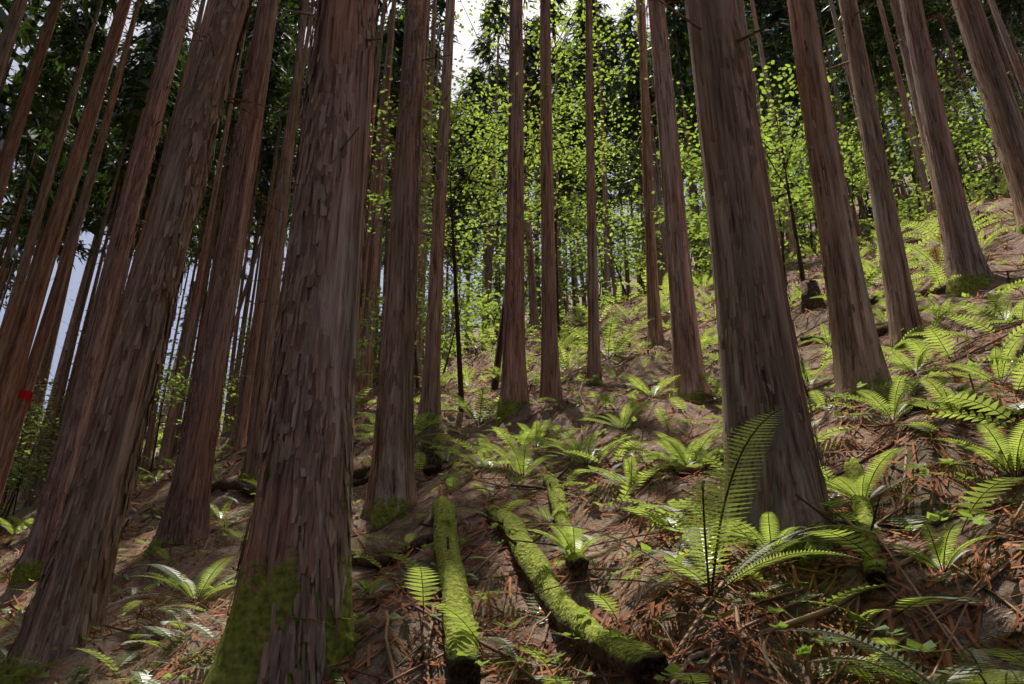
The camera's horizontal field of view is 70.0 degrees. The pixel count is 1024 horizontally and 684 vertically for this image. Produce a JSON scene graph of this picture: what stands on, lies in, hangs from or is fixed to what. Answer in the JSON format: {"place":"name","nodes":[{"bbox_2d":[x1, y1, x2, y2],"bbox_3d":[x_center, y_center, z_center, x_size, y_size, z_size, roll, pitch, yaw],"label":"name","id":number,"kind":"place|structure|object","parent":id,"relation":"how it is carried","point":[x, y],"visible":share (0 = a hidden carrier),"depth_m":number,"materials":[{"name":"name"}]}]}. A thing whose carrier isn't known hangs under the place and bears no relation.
{"place":"outdoors","nodes":[
{"label":"outdoors","id":0,"kind":"place"},
{"bbox_2d":[0,147,1023,683],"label":"hillside ground","id":1,"kind":"structure","parent":0,"point":[920,507],"depth_m":4.13,"materials":[{"name":"brown soil"}]},
{"bbox_2d":[3,62,118,509],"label":"tree trunk","id":2,"kind":"object","parent":1,"relation":"on","point":[47,362],"visible":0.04,"depth_m":45.44,"materials":[{"name":"brown plant"}]},
{"bbox_2d":[10,0,192,584],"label":"tree trunk","id":3,"kind":"object","parent":1,"relation":"on","point":[67,452],"visible":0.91,"depth_m":10.30,"materials":[{"name":"brown plant"}]},
{"bbox_2d":[0,0,280,683],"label":"tree trunk","id":4,"kind":"object","parent":1,"relation":"on","point":[68,605],"visible":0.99,"depth_m":5.13,"materials":[{"name":"brown plant"}]},
{"bbox_2d":[156,280,194,447],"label":"tree trunk","id":5,"kind":"object","parent":1,"relation":"on","point":[166,408],"visible":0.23,"depth_m":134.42,"materials":[{"name":"brown plant"}]},
{"bbox_2d":[142,0,287,560],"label":"tree trunk","id":6,"kind":"object","parent":1,"relation":"on","point":[185,517],"visible":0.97,"depth_m":8.46,"materials":[{"name":"brown plant"}]},
{"bbox_2d":[226,0,315,445],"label":"tree trunk","id":7,"kind":"object","parent":1,"relation":"on","point":[287,22],"visible":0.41,"depth_m":27.05,"materials":[{"name":"brown plant"}]},
{"bbox_2d":[203,0,380,683],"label":"tree trunk","id":8,"kind":"object","parent":1,"relation":"on","point":[295,558],"visible":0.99,"depth_m":3.30,"materials":[{"name":"brown plant"}]},
{"bbox_2d":[360,0,449,529],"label":"tree trunk","id":9,"kind":"object","parent":1,"relation":"on","point":[391,492],"visible":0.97,"depth_m":6.51,"materials":[{"name":"brown plant"}]},
{"bbox_2d":[414,0,461,438],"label":"tree trunk","id":10,"kind":"object","parent":1,"relation":"on","point":[430,399],"visible":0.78,"depth_m":10.00,"materials":[{"name":"brown plant"}]},
{"bbox_2d":[0,0,1023,512],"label":"background trees","id":11,"kind":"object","parent":1,"relation":"on","point":[20,360],"depth_m":31.51,"materials":[{"name":"plant"}]},
{"bbox_2d":[17,390,33,410],"bbox_3d":[-11.566,1.414,17.253,0.372,0.490,0.372,15,-27,-31],"label":"red survey tape","id":12,"kind":"object","parent":11,"relation":"attached to","point":[25,394],"visible":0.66,"depth_m":17.19,"materials":[{"name":"red plastic"}]},
{"bbox_2d":[0,0,1023,527],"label":"leafy shrubs","id":13,"kind":"object","parent":1,"relation":"on","point":[964,138],"visible":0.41,"depth_m":19.97,"materials":[{"name":"green plant"}]},
{"bbox_2d":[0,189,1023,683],"bbox_3d":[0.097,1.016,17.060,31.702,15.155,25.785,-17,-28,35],"label":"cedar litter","id":14,"kind":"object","parent":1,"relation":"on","point":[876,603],"visible":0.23,"depth_m":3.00,"materials":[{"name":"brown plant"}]},
{"bbox_2d":[0,169,1023,683],"bbox_3d":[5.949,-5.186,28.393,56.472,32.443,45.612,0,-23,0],"label":"ferns","id":15,"kind":"object","parent":1,"relation":"on","point":[704,549],"visible":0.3,"depth_m":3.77,"materials":[{"name":"green plant"}]},
{"bbox_2d":[0,188,1023,683],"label":"stick litter","id":16,"kind":"object","parent":1,"relation":"on","point":[798,620],"visible":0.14,"depth_m":2.83,"materials":[{"name":"brown wood"}]},
{"bbox_2d":[491,0,538,427],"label":"tree trunk","id":17,"kind":"object","parent":1,"relation":"on","point":[514,392],"visible":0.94,"depth_m":9.00,"materials":[{"name":"brown plant"}]},
{"bbox_2d":[539,0,562,402],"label":"tree trunk","id":18,"kind":"object","parent":1,"relation":"on","point":[550,383],"visible":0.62,"depth_m":9.20,"materials":[{"name":"brown plant"}]},
{"bbox_2d":[567,0,613,383],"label":"tree trunk","id":19,"kind":"object","parent":1,"relation":"on","point":[594,362],"visible":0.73,"depth_m":9.38,"materials":[{"name":"brown plant"}]},
{"bbox_2d":[211,167,1023,683],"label":"mossy logs","id":20,"kind":"object","parent":1,"relation":"on","point":[631,659],"visible":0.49,"depth_m":3.18,"materials":[{"name":"green plant"}]},
{"bbox_2d":[623,0,663,348],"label":"tree trunk","id":21,"kind":"object","parent":1,"relation":"on","point":[655,336],"visible":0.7,"depth_m":11.43,"materials":[{"name":"brown plant"}]},
{"bbox_2d":[645,0,710,404],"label":"tree trunk","id":22,"kind":"object","parent":1,"relation":"on","point":[686,354],"visible":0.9,"depth_m":6.68,"materials":[{"name":"brown plant"}]},
{"bbox_2d":[658,0,841,565],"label":"tree trunk","id":23,"kind":"object","parent":1,"relation":"on","point":[760,367],"visible":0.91,"depth_m":3.20,"materials":[{"name":"brown plant"}]},
{"bbox_2d":[786,0,903,406],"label":"tree trunk","id":24,"kind":"object","parent":1,"relation":"on","point":[858,354],"visible":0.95,"depth_m":4.42,"materials":[{"name":"brown plant"}]},
{"bbox_2d":[826,0,929,349],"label":"tree trunk","id":25,"kind":"object","parent":1,"relation":"on","point":[901,304],"visible":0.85,"depth_m":6.12,"materials":[{"name":"brown plant"}]},
{"bbox_2d":[887,0,996,297],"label":"tree trunk","id":26,"kind":"object","parent":1,"relation":"on","point":[964,258],"visible":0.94,"depth_m":7.52,"materials":[{"name":"brown plant"}]},
{"bbox_2d":[943,0,1023,233],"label":"tree trunk","id":27,"kind":"object","parent":1,"relation":"on","point":[1003,113],"visible":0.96,"depth_m":9.36,"materials":[{"name":"brown plant"}]},
{"bbox_2d":[0,0,1023,416],"label":"sky","id":28,"kind":"structure","parent":0,"point":[464,37],"materials":[{"name":"white"}]}
]}

